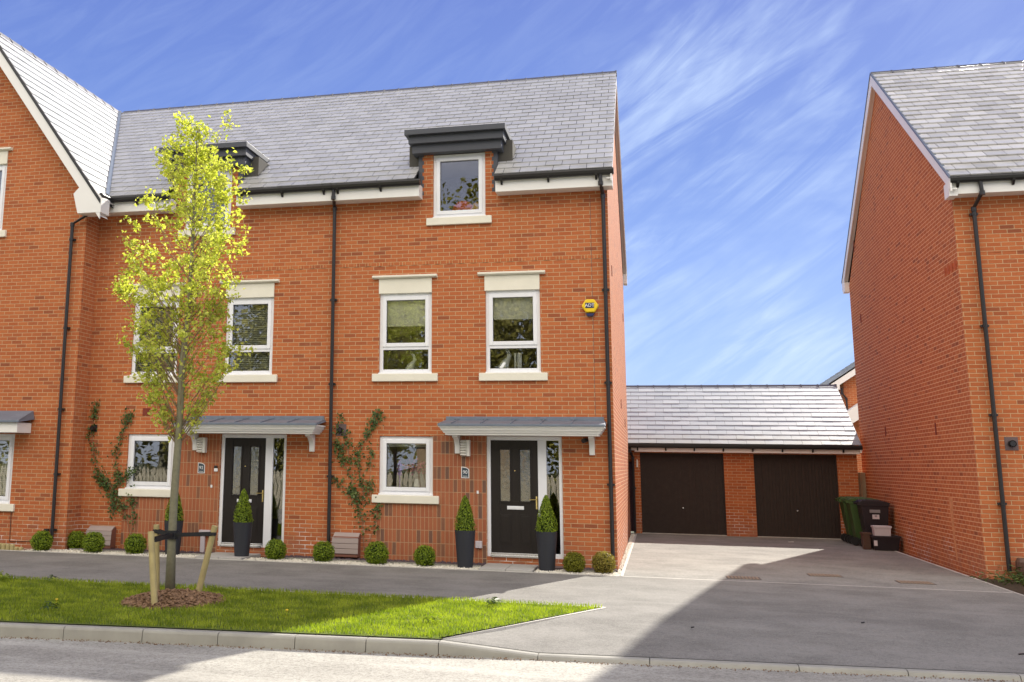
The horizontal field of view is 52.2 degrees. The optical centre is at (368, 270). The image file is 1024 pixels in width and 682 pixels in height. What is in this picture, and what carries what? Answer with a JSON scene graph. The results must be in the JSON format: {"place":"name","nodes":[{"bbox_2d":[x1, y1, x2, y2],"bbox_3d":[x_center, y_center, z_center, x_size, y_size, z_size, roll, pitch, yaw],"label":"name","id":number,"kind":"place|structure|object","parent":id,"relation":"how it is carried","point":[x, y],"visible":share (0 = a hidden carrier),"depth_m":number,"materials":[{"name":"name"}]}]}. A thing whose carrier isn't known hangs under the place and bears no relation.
{"place":"outdoors","nodes":[
{"label":"outdoors","id":0,"kind":"place"},
{"bbox_2d":[0,574,601,638],"bbox_3d":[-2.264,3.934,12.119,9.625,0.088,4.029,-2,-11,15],"label":"grass","id":1,"kind":"structure","parent":0,"point":[277,599],"depth_m":12.02,"materials":[{"name":"green plant"}]},
{"bbox_2d":[0,570,10,578],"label":"broadleaf weed","id":2,"kind":"object","parent":1,"relation":"on","point":[2,576],"visible":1,"depth_m":14.58,"materials":[{"name":"green plant"}]},
{"bbox_2d":[40,601,58,609],"bbox_3d":[-3.641,3.817,11.734,0.248,0.095,0.282,-2,-11,15],"label":"broadleaf weed","id":3,"kind":"object","parent":1,"relation":"on","point":[47,606],"visible":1,"depth_m":11.72,"materials":[{"name":"green plant"}]},
{"bbox_2d":[148,531,157,604],"bbox_3d":[-2.581,3.589,12.303,0.078,0.906,0.261,10,-14,-41],"label":"tree stake","id":4,"kind":"object","parent":1,"relation":"on","point":[152,571],"visible":0.79,"depth_m":12.28,"materials":[{"name":"beige wood"}]},
{"bbox_2d":[154,524,159,589],"bbox_3d":[-2.767,3.785,13.421,0.134,0.915,0.080,11,-14,-43],"label":"tree stake","id":5,"kind":"object","parent":1,"relation":"on","point":[157,548],"visible":0.53,"depth_m":13.40,"materials":[{"name":"beige wood"}]},
{"bbox_2d":[119,588,225,608],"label":"bark mulch","id":6,"kind":"object","parent":1,"relation":"on","point":[175,597],"visible":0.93,"depth_m":12.41,"materials":[{"name":"brown wood"}]},
{"bbox_2d":[105,109,255,588],"bbox_3d":[-2.547,1.006,13.851,2.122,6.558,1.474,2,-11,-4],"label":"street tree","id":7,"kind":"object","parent":1,"relation":"on","point":[208,258],"visible":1,"depth_m":13.93,"materials":[{"name":"green plant"}]},
{"bbox_2d":[153,529,216,541],"bbox_3d":[-2.598,3.373,13.054,0.937,0.120,0.990,-9,-15,44],"label":"tree tie","id":8,"kind":"object","parent":7,"relation":"attached to","point":[167,534],"visible":0.98,"depth_m":13.20,"materials":[{"name":"black rubber"}]},
{"bbox_2d":[196,525,217,591],"bbox_3d":[-2.069,3.715,13.045,0.297,0.948,0.079,-3,-11,20],"label":"tree stake","id":9,"kind":"object","parent":1,"relation":"on","point":[204,567],"visible":0.79,"depth_m":13.02,"materials":[{"name":"beige wood"}]},
{"bbox_2d":[420,613,442,622],"bbox_3d":[0.684,3.790,11.223,0.256,0.085,0.291,-2,-11,15],"label":"grass tuft","id":10,"kind":"object","parent":1,"relation":"on","point":[427,619],"visible":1,"depth_m":11.22,"materials":[{"name":"green plant"}]},
{"bbox_2d":[484,597,503,605],"bbox_3d":[1.531,4.065,12.625,0.219,0.108,0.252,4,-11,-16],"label":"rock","id":11,"kind":"object","parent":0,"point":[493,601],"visible":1,"depth_m":12.61,"materials":[{"name":"grey stone"}]},
{"bbox_2d":[0,637,1021,681],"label":"road","id":12,"kind":"structure","parent":0,"point":[38,660],"depth_m":9.47,"materials":[{"name":"grey asphalt"}]},
{"bbox_2d":[0,622,1023,681],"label":"kerb","id":13,"kind":"structure","parent":12,"relation":"on","point":[385,645],"depth_m":10.27,"materials":[{"name":"concrete"}]},
{"bbox_2d":[1,636,1022,681],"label":"gutter grit","id":14,"kind":"object","parent":12,"relation":"on","point":[27,638],"visible":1,"depth_m":10.03,"materials":[{"name":"grey stone"}]},
{"bbox_2d":[0,550,1023,673],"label":"footway","id":15,"kind":"structure","parent":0,"point":[518,586],"depth_m":15.66,"materials":[{"name":"concrete"}]},
{"bbox_2d":[4,534,1023,639],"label":"concrete edging","id":16,"kind":"object","parent":15,"relation":"on","point":[505,627],"visible":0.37,"depth_m":16.57,"materials":[{"name":"grey concrete"}]},
{"bbox_2d":[0,0,1023,384],"label":"sky","id":17,"kind":"structure","parent":0,"point":[741,121],"materials":[{"name":"blue"}]},
{"bbox_2d":[442,576,1023,672],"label":"driveway apron","id":18,"kind":"object","parent":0,"point":[824,625],"visible":1,"depth_m":11.46,"materials":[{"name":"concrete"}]},
{"bbox_2d":[623,533,1012,592],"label":"driveway","id":19,"kind":"structure","parent":0,"point":[767,559],"depth_m":19.20,"materials":[{"name":"concrete"}]},
{"bbox_2d":[726,576,761,579],"bbox_3d":[5.998,4.928,16.495,0.520,0.012,0.400,-2,-11,15],"label":"drain grating","id":20,"kind":"object","parent":19,"relation":"on","point":[744,577],"visible":1,"depth_m":16.44,"materials":[{"name":"grey metal"}]},
{"bbox_2d":[626,384,862,539],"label":"garage","id":21,"kind":"structure","parent":19,"relation":"on","point":[775,461],"depth_m":27.07,"materials":[{"name":"red brick"}]},
{"bbox_2d":[629,462,633,530],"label":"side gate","id":22,"kind":"structure","parent":21,"relation":"attached to","point":[631,499],"depth_m":27.52,"materials":[{"name":"black wood"}]},
{"bbox_2d":[640,453,726,535],"bbox_3d":[8.276,5.898,27.159,2.120,2.100,0.120,-2,-11,15],"label":"garage door","id":23,"kind":"structure","parent":21,"relation":"in","point":[682,493],"depth_m":27.17,"materials":[{"name":"metal"}]},
{"bbox_2d":[753,454,840,539],"bbox_3d":[10.977,5.802,26.428,2.000,2.100,0.120,-2,-11,15],"label":"garage door","id":24,"kind":"structure","parent":21,"relation":"in","point":[795,495],"depth_m":26.43,"materials":[{"name":"metal"}]},
{"bbox_2d":[806,573,843,577],"bbox_3d":[7.558,5.060,17.072,0.520,0.012,0.400,-2,-11,15],"label":"drain grating","id":25,"kind":"object","parent":19,"relation":"on","point":[825,575],"visible":1,"depth_m":17.00,"materials":[{"name":"grey metal"}]},
{"bbox_2d":[835,496,865,542],"bbox_3d":[11.863,6.067,25.045,0.826,1.093,0.600,-2,-11,15],"label":"wheelie bin","id":26,"kind":"object","parent":19,"relation":"on","point":[847,524],"visible":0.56,"depth_m":24.96,"materials":[{"name":"green plastic"}]},
{"bbox_2d":[841,497,877,545],"bbox_3d":[11.627,5.904,24.192,0.826,1.093,0.600,-2,-11,15],"label":"wheelie bin","id":27,"kind":"object","parent":19,"relation":"on","point":[853,515],"visible":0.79,"depth_m":24.05,"materials":[{"name":"green plastic"}]},
{"bbox_2d":[859,532,871,549],"bbox_3d":[11.077,6.030,22.938,0.204,0.368,0.264,-2,-11,15],"label":"food caddy","id":28,"kind":"object","parent":19,"relation":"on","point":[866,540],"visible":1,"depth_m":22.84,"materials":[{"name":"brown plastic"}]},
{"bbox_2d":[853,499,889,546],"bbox_3d":[11.496,5.780,23.482,0.694,1.072,0.540,-2,-11,15],"label":"wheelie bin","id":29,"kind":"object","parent":19,"relation":"on","point":[873,512],"visible":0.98,"depth_m":23.30,"materials":[{"name":"plastic"}]},
{"bbox_2d":[870,535,900,550],"bbox_3d":[11.377,6.013,22.689,0.594,0.318,0.384,-2,-11,15],"label":"recycling crate","id":30,"kind":"object","parent":19,"relation":"on","point":[886,543],"visible":0.97,"depth_m":22.55,"materials":[{"name":"plastic"}]},
{"bbox_2d":[871,525,891,535],"bbox_3d":[11.319,5.828,22.730,0.374,0.360,0.284,-2,-11,15],"label":"storage tub","id":31,"kind":"object","parent":30,"relation":"in","point":[880,530],"visible":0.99,"depth_m":22.63,"materials":[{"name":"plastic"}]},
{"bbox_2d":[894,580,936,584],"bbox_3d":[8.587,4.909,16.182,0.520,0.012,0.400,-2,-11,15],"label":"drain grating","id":32,"kind":"object","parent":19,"relation":"on","point":[914,582],"visible":1,"depth_m":16.12,"materials":[{"name":"grey metal"}]},
{"bbox_2d":[977,578,1023,594],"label":"flower bed","id":33,"kind":"object","parent":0,"point":[1016,587],"visible":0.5,"depth_m":15.95,"materials":[{"name":"soil"}]},
{"bbox_2d":[969,565,1023,585],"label":"bedding plant","id":34,"kind":"object","parent":33,"relation":"on","point":[1014,578],"visible":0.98,"depth_m":16.34,"materials":[{"name":"green plant"}]},
{"bbox_2d":[1015,558,1023,581],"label":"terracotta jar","id":35,"kind":"object","parent":33,"relation":"on","point":[1019,562],"visible":0.82,"depth_m":16.58,"materials":[{"name":"brown ceramic"}]},
{"label":"planting bed","id":36,"kind":"structure","parent":0,"visible":0},
{"bbox_2d":[0,543,23,550],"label":"log edging","id":37,"kind":"object","parent":36,"relation":"on","point":[4,546],"visible":0.58,"depth_m":19.53,"materials":[{"name":"beige wood"}]},
{"bbox_2d":[0,32,121,549],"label":"gabled house","id":38,"kind":"structure","parent":36,"relation":"on","point":[59,131],"depth_m":20.85,"materials":[{"name":"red brick"}]},
{"bbox_2d":[0,147,12,236],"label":"window","id":39,"kind":"structure","parent":38,"relation":"in","point":[4,150],"depth_m":21.62,"materials":[{"name":"white plastic"}]},
{"bbox_2d":[0,434,14,511],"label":"window","id":40,"kind":"structure","parent":38,"relation":"in","point":[7,441],"depth_m":20.45,"materials":[{"name":"white plastic"}]},
{"bbox_2d":[67,530,86,548],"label":"box ball","id":41,"kind":"object","parent":36,"relation":"on","point":[74,540],"visible":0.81,"depth_m":19.76,"materials":[{"name":"green plant"}]},
{"bbox_2d":[82,531,105,552],"bbox_3d":[-5.142,5.082,19.235,0.442,0.395,0.445,3,-11,-11],"label":"box ball","id":42,"kind":"object","parent":36,"relation":"on","point":[93,542],"visible":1,"depth_m":19.13,"materials":[{"name":"green plant"}]},
{"bbox_2d":[22,548,315,562],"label":"white gravel","id":43,"kind":"structure","parent":36,"relation":"on","point":[179,555],"depth_m":18.90,"materials":[{"name":"white gravel"}]},
{"bbox_2d":[30,530,52,550],"bbox_3d":[-6.175,5.114,19.465,0.433,0.384,0.431,-4,-12,24],"label":"box ball","id":44,"kind":"object","parent":43,"relation":"on","point":[41,540],"visible":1,"depth_m":19.35,"materials":[{"name":"green plant"}]},
{"bbox_2d":[124,533,146,553],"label":"box ball","id":45,"kind":"object","parent":43,"relation":"on","point":[134,543],"visible":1,"depth_m":18.99,"materials":[{"name":"green plant"}]},
{"bbox_2d":[164,492,184,554],"bbox_3d":[-3.610,4.662,19.098,0.387,1.208,0.384,5,-11,-20],"label":"potted topiary","id":46,"kind":"object","parent":36,"relation":"on","point":[180,519],"visible":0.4,"depth_m":19.02,"materials":[{"name":"green plant"}]},
{"bbox_2d":[74,548,313,557],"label":"slate chippings","id":47,"kind":"object","parent":36,"relation":"on","point":[203,553],"visible":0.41,"depth_m":19.31,"materials":[{"name":"grey gravel"}]},
{"bbox_2d":[195,552,260,559],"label":"doorstep slabs","id":48,"kind":"structure","parent":36,"relation":"on","point":[221,555],"depth_m":18.60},
{"bbox_2d":[233,489,253,556],"bbox_3d":[-2.300,4.599,18.722,0.384,1.232,0.387,7,-12,-30],"label":"potted topiary","id":49,"kind":"object","parent":48,"relation":"on","point":[242,524],"visible":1,"depth_m":18.59,"materials":[{"name":"grey plastic"}]},
{"bbox_2d":[79,88,398,556],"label":"terraced house","id":50,"kind":"structure","parent":36,"relation":"on","point":[261,436],"depth_m":20.24,"materials":[{"name":"red brick"}]},
{"bbox_2d":[86,399,139,533],"bbox_3d":[-5.045,3.971,20.198,1.281,2.896,0.158,-2,-11,15],"label":"climbing plant","id":51,"kind":"object","parent":50,"relation":"attached to","point":[104,479],"visible":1,"depth_m":20.20,"materials":[{"name":"green plant"}]},
{"bbox_2d":[118,434,173,496],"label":"window","id":52,"kind":"structure","parent":50,"relation":"in","point":[151,455],"depth_m":20.30,"materials":[{"name":"white plastic"}]},
{"bbox_2d":[123,282,185,382],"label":"window","id":53,"kind":"structure","parent":50,"relation":"in","point":[135,367],"depth_m":20.67,"materials":[{"name":"white plastic"}]},
{"bbox_2d":[168,157,268,236],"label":"window","id":54,"kind":"structure","parent":50,"relation":"in","point":[258,164],"depth_m":20.84,"materials":[{"name":"white plastic"}]},
{"bbox_2d":[219,279,279,382],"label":"window","id":55,"kind":"structure","parent":50,"relation":"in","point":[253,312],"depth_m":20.16,"materials":[{"name":"white plastic"}]},
{"bbox_2d":[218,434,286,547],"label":"front door","id":56,"kind":"structure","parent":50,"relation":"in","point":[254,463],"depth_m":19.59,"materials":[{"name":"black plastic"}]},
{"bbox_2d":[265,538,286,559],"bbox_3d":[-1.670,4.994,18.415,0.414,0.370,0.417,-6,-13,33],"label":"box ball","id":57,"kind":"object","parent":36,"relation":"on","point":[275,549],"visible":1,"depth_m":18.31,"materials":[{"name":"green plant"}]},
{"bbox_2d":[69,548,615,571],"bbox_3d":[-0.825,5.212,18.365,10.174,0.120,0.030,-2,-11,15],"label":"bed edging","id":58,"kind":"object","parent":36,"relation":"on","point":[287,558],"visible":0.2,"depth_m":18.30,"materials":[{"name":"concrete"}]},
{"bbox_2d":[314,560,620,575],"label":"white gravel","id":59,"kind":"structure","parent":36,"relation":"on","point":[450,567],"depth_m":17.47,"materials":[{"name":"white gravel"}]},
{"bbox_2d":[312,540,334,561],"bbox_3d":[-0.800,4.954,18.136,0.415,0.369,0.417,-6,-12,32],"label":"box ball","id":60,"kind":"object","parent":59,"relation":"on","point":[323,551],"visible":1,"depth_m":18.04,"materials":[{"name":"green plant"}]},
{"bbox_2d":[363,541,388,564],"bbox_3d":[0.137,4.902,17.857,0.448,0.400,0.451,-2,-11,15],"label":"box ball","id":61,"kind":"object","parent":59,"relation":"on","point":[376,552],"visible":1,"depth_m":17.74,"materials":[{"name":"green plant"}]},
{"bbox_2d":[413,544,435,566],"bbox_3d":[0.956,4.890,17.644,0.399,0.366,0.401,-2,-11,15],"label":"box ball","id":62,"kind":"object","parent":59,"relation":"on","point":[425,555],"visible":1,"depth_m":17.53,"materials":[{"name":"green plant"}]},
{"bbox_2d":[454,495,476,567],"bbox_3d":[1.655,4.459,17.583,0.384,1.208,0.387,-2,-11,15],"label":"potted topiary","id":63,"kind":"object","parent":59,"relation":"on","point":[465,535],"visible":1,"depth_m":17.45,"materials":[{"name":"grey plastic"}]},
{"bbox_2d":[535,495,557,571],"bbox_3d":[2.974,4.409,17.307,0.384,1.245,0.388,-6,-13,34],"label":"potted topiary","id":64,"kind":"object","parent":59,"relation":"on","point":[546,533],"visible":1,"depth_m":17.17,"materials":[{"name":"grey plastic"}]},
{"bbox_2d":[562,551,585,572],"bbox_3d":[3.386,4.810,16.975,0.388,0.352,0.407,-2,-11,15],"label":"box ball","id":65,"kind":"object","parent":59,"relation":"on","point":[573,562],"visible":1,"depth_m":16.86,"materials":[{"name":"green plant"}]},
{"bbox_2d":[331,557,617,571],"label":"slate chippings","id":66,"kind":"object","parent":36,"relation":"on","point":[439,562],"visible":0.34,"depth_m":18.19,"materials":[{"name":"white gravel"}]},
{"bbox_2d":[327,70,630,569],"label":"terraced house","id":67,"kind":"structure","parent":36,"relation":"on","point":[527,259],"depth_m":19.01,"materials":[{"name":"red brick"}]},
{"bbox_2d":[331,408,385,555],"bbox_3d":[-0.205,3.893,18.874,1.037,2.716,0.147,-2,-11,15],"label":"climbing plant","id":68,"kind":"object","parent":67,"relation":"attached to","point":[352,493],"visible":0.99,"depth_m":18.95,"materials":[{"name":"green plant"}]},
{"bbox_2d":[398,461,401,486],"bbox_3d":[0.569,3.784,18.911,0.080,0.550,0.010,-2,-11,15],"label":"purple decoration","id":69,"kind":"object","parent":67,"relation":"hanging from","point":[399,468],"visible":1,"depth_m":18.93},
{"bbox_2d":[372,274,437,381],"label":"window","id":70,"kind":"structure","parent":67,"relation":"in","point":[405,300],"depth_m":19.39,"materials":[{"name":"white plastic"}]},
{"bbox_2d":[372,436,438,503],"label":"window","id":71,"kind":"structure","parent":67,"relation":"in","point":[393,449],"depth_m":18.90,"materials":[{"name":"white plastic"}]},
{"bbox_2d":[405,353,416,368],"bbox_3d":[0.786,1.740,19.221,0.212,0.370,0.128,-2,-11,15],"label":"hare figurine","id":72,"kind":"object","parent":67,"relation":"on","point":[411,365],"visible":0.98,"depth_m":19.18,"materials":[{"name":"beige ceramic"}]},
{"bbox_2d":[397,458,425,486],"bbox_3d":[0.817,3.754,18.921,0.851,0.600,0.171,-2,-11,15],"label":"flower vase","id":73,"kind":"object","parent":67,"relation":"in","point":[416,483],"visible":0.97,"depth_m":18.90,"materials":[{"name":"white ceramic"}]},
{"bbox_2d":[452,201,471,209],"bbox_3d":[1.835,-1.129,19.695,0.510,0.375,0.460,-2,-11,15],"label":"red hat","id":74,"kind":"object","parent":67,"relation":"on","point":[463,205],"visible":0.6,"depth_m":19.54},
{"bbox_2d":[409,140,515,225],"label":"window","id":75,"kind":"structure","parent":67,"relation":"in","point":[447,192],"depth_m":19.56,"materials":[{"name":"white plastic"}]},
{"bbox_2d":[471,202,478,209],"bbox_3d":[2.055,-1.159,19.534,0.240,0.280,0.234,-2,-11,15],"label":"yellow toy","id":76,"kind":"object","parent":67,"relation":"in","point":[475,205],"visible":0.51,"depth_m":19.46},
{"bbox_2d":[498,349,511,367],"bbox_3d":[2.477,1.649,18.770,0.251,0.438,0.151,-2,-11,15],"label":"hare figurine","id":77,"kind":"object","parent":67,"relation":"on","point":[504,363],"visible":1,"depth_m":18.72,"materials":[{"name":"white ceramic"}]},
{"bbox_2d":[477,270,547,380],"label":"window","id":78,"kind":"structure","parent":67,"relation":"in","point":[512,297],"depth_m":18.86,"materials":[{"name":"white plastic"}]},
{"bbox_2d":[514,353,521,367],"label":"candle holders","id":79,"kind":"object","parent":67,"relation":"attached to","point":[519,360],"visible":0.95,"depth_m":18.70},
{"bbox_2d":[487,436,563,558],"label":"front door","id":80,"kind":"structure","parent":67,"relation":"in","point":[521,470],"depth_m":18.22,"materials":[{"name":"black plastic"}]},
{"bbox_2d":[479,563,538,571],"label":"doorstep slabs","id":81,"kind":"structure","parent":36,"relation":"on","point":[510,567],"depth_m":17.29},
{"bbox_2d":[538,566,563,569],"bbox_3d":[3.110,5.111,17.557,0.400,0.100,0.400,-2,-11,15],"label":"threshold grating","id":82,"kind":"object","parent":36,"relation":"on","point":[559,567],"visible":0.14,"depth_m":17.45,"materials":[{"name":"grey metal"}]},
{"bbox_2d":[591,551,615,573],"bbox_3d":[3.853,4.800,16.925,0.412,0.359,0.418,-2,-11,15],"label":"box ball","id":83,"kind":"object","parent":36,"relation":"on","point":[602,562],"visible":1,"depth_m":16.81,"materials":[{"name":"green plant"}]},
{"bbox_2d":[616,534,634,575],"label":"side gravel","id":84,"kind":"structure","parent":36,"relation":"on","point":[628,547],"depth_m":20.97,"materials":[{"name":"beige gravel"}]},
{"label":"ground","id":85,"kind":"structure","parent":0,"visible":0},
{"bbox_2d":[820,361,862,486],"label":"house","id":86,"kind":"structure","parent":85,"relation":"on","point":[844,379],"depth_m":40.13,"materials":[{"name":"red brick"}]},
{"bbox_2d":[858,472,866,497],"bbox_3d":[12.578,6.009,26.234,0.216,1.670,0.092,-2,-11,15],"label":"timber fence","id":87,"kind":"object","parent":85,"relation":"on","point":[862,482],"visible":0.41,"depth_m":26.28,"materials":[{"name":"brown wood"}]},
{"bbox_2d":[841,60,1023,579],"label":"detached house","id":88,"kind":"structure","parent":85,"relation":"on","point":[932,282],"depth_m":19.63,"materials":[{"name":"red brick"}]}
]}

